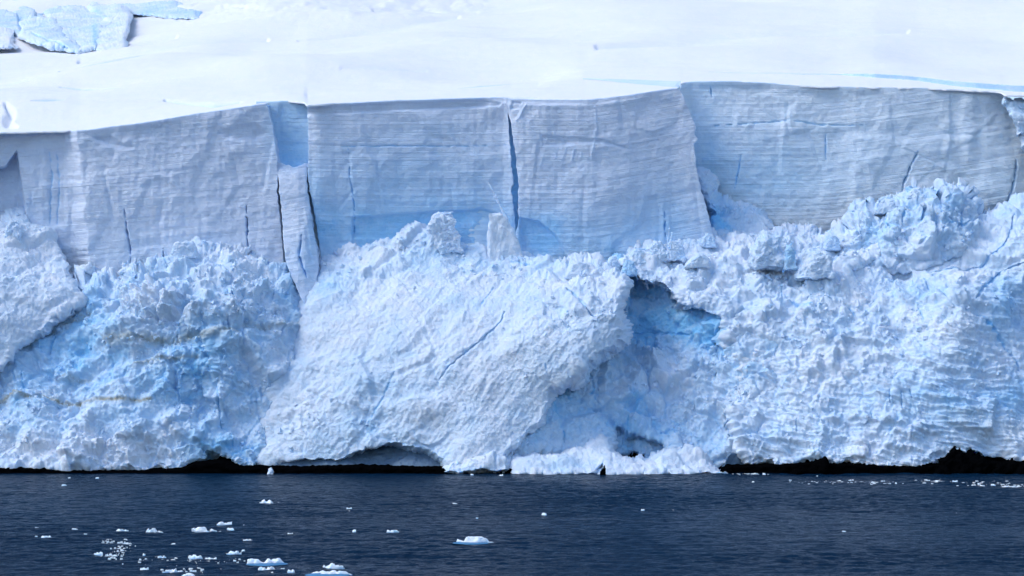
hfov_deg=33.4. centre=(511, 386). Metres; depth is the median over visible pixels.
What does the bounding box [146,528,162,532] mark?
ice floe
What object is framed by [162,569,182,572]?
ice floe
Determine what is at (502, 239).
ice slab
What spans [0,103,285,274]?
ice cliff
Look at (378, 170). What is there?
ice cliff
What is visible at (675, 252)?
ice block
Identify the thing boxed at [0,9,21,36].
serac
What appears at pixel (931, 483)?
brash ice
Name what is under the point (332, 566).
ice floe
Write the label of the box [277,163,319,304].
ice pillar
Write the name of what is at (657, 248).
ice block
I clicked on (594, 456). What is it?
snow tongue
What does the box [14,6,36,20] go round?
serac
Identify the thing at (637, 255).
ice block
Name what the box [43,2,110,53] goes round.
serac
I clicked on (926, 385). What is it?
ice slope
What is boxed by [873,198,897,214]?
ice block
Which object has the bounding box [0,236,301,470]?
ice slope
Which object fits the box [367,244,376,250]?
ice block
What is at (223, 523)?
ice floe
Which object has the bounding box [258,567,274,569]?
ice floe
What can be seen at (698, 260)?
ice block
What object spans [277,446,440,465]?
ice ledge
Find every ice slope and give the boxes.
[0,207,87,372]
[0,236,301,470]
[256,220,633,472]
[618,192,1023,466]
[1002,96,1023,150]
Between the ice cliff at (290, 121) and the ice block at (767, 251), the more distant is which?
the ice cliff at (290, 121)
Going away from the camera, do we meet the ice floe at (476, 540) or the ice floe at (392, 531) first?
the ice floe at (476, 540)
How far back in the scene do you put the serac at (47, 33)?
459.44 m
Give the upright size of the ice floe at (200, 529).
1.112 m
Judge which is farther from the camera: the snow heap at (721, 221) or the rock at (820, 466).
the snow heap at (721, 221)
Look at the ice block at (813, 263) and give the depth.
317.57 m
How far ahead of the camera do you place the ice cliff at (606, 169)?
332.35 m
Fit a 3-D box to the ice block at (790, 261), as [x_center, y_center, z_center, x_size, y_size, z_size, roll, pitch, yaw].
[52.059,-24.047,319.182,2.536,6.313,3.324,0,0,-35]
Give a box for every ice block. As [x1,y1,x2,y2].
[4,220,23,242]
[171,241,198,258]
[267,467,273,473]
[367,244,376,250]
[564,262,590,278]
[596,261,604,275]
[608,255,619,267]
[621,260,637,279]
[629,249,645,263]
[635,240,666,262]
[666,225,685,262]
[683,253,710,268]
[701,233,715,248]
[747,230,788,271]
[782,243,797,272]
[791,247,835,280]
[823,229,840,251]
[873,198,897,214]
[878,313,890,325]
[910,186,923,196]
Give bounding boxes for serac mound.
[825,177,989,274]
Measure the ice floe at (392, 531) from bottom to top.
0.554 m
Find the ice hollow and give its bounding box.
[515,252,777,467]
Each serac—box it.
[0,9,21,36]
[0,27,18,49]
[13,0,202,19]
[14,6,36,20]
[17,14,80,53]
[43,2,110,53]
[86,3,132,50]
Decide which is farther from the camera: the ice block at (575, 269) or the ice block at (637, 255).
the ice block at (637, 255)
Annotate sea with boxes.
[0,473,1023,575]
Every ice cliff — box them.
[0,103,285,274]
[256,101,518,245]
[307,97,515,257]
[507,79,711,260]
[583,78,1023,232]
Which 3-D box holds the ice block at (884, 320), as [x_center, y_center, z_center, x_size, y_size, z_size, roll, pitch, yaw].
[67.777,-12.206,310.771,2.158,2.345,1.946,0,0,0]
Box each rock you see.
[600,465,605,474]
[787,456,831,474]
[934,446,989,473]
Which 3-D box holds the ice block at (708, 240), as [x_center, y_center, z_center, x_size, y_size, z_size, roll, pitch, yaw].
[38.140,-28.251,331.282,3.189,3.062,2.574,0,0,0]
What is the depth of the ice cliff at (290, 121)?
337.31 m
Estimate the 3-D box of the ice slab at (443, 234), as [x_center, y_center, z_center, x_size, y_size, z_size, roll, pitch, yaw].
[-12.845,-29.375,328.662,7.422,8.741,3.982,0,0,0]
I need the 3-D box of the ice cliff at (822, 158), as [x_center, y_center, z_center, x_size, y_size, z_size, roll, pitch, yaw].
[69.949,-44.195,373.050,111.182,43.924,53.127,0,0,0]
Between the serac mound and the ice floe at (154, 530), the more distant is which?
the serac mound
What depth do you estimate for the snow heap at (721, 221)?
343.47 m
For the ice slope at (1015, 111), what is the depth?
344.15 m
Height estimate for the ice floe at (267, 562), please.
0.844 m
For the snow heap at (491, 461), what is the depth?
294.16 m
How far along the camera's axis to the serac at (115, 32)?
470.68 m
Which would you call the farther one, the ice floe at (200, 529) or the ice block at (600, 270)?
the ice block at (600, 270)
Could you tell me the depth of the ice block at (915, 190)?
333.27 m
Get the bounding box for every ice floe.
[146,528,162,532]
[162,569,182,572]
[188,555,202,558]
[192,527,219,531]
[217,522,231,524]
[226,551,241,554]
[246,558,287,565]
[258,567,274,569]
[305,570,351,575]
[323,563,344,568]
[386,530,398,532]
[453,536,491,544]
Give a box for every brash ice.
[101,539,244,572]
[724,473,1022,486]
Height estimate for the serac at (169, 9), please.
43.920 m
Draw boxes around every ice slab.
[426,211,463,254]
[487,181,523,263]
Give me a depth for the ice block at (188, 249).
321.94 m
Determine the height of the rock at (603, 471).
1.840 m
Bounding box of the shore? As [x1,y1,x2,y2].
[0,452,1023,473]
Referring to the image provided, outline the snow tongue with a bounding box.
[509,434,726,474]
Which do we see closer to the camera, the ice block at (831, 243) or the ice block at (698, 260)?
the ice block at (698, 260)
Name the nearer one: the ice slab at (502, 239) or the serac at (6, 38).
the ice slab at (502, 239)
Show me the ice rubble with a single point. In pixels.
(512, 266)
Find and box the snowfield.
[0,0,1023,133]
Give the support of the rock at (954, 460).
on the shore
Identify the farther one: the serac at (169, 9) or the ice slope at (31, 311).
the serac at (169, 9)
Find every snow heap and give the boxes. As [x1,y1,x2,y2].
[442,451,510,473]
[696,166,773,235]
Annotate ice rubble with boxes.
[0,100,1023,467]
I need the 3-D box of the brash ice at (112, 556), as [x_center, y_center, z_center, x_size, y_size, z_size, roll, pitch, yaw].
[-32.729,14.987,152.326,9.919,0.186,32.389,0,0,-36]
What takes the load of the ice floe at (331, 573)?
on the sea
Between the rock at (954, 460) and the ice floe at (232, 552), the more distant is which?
the rock at (954, 460)
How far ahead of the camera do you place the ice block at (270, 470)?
291.76 m
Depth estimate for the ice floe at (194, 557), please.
148.86 m
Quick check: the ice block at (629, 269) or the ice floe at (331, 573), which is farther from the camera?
the ice block at (629, 269)
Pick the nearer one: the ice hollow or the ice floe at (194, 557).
the ice floe at (194, 557)
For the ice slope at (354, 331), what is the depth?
305.33 m
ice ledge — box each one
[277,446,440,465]
[722,452,743,466]
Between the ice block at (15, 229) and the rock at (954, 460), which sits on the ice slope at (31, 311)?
the ice block at (15, 229)
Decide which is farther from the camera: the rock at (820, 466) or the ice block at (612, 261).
the ice block at (612, 261)
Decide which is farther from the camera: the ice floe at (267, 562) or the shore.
the shore
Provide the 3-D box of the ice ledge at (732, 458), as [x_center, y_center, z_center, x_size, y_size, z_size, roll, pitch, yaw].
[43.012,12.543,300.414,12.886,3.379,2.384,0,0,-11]

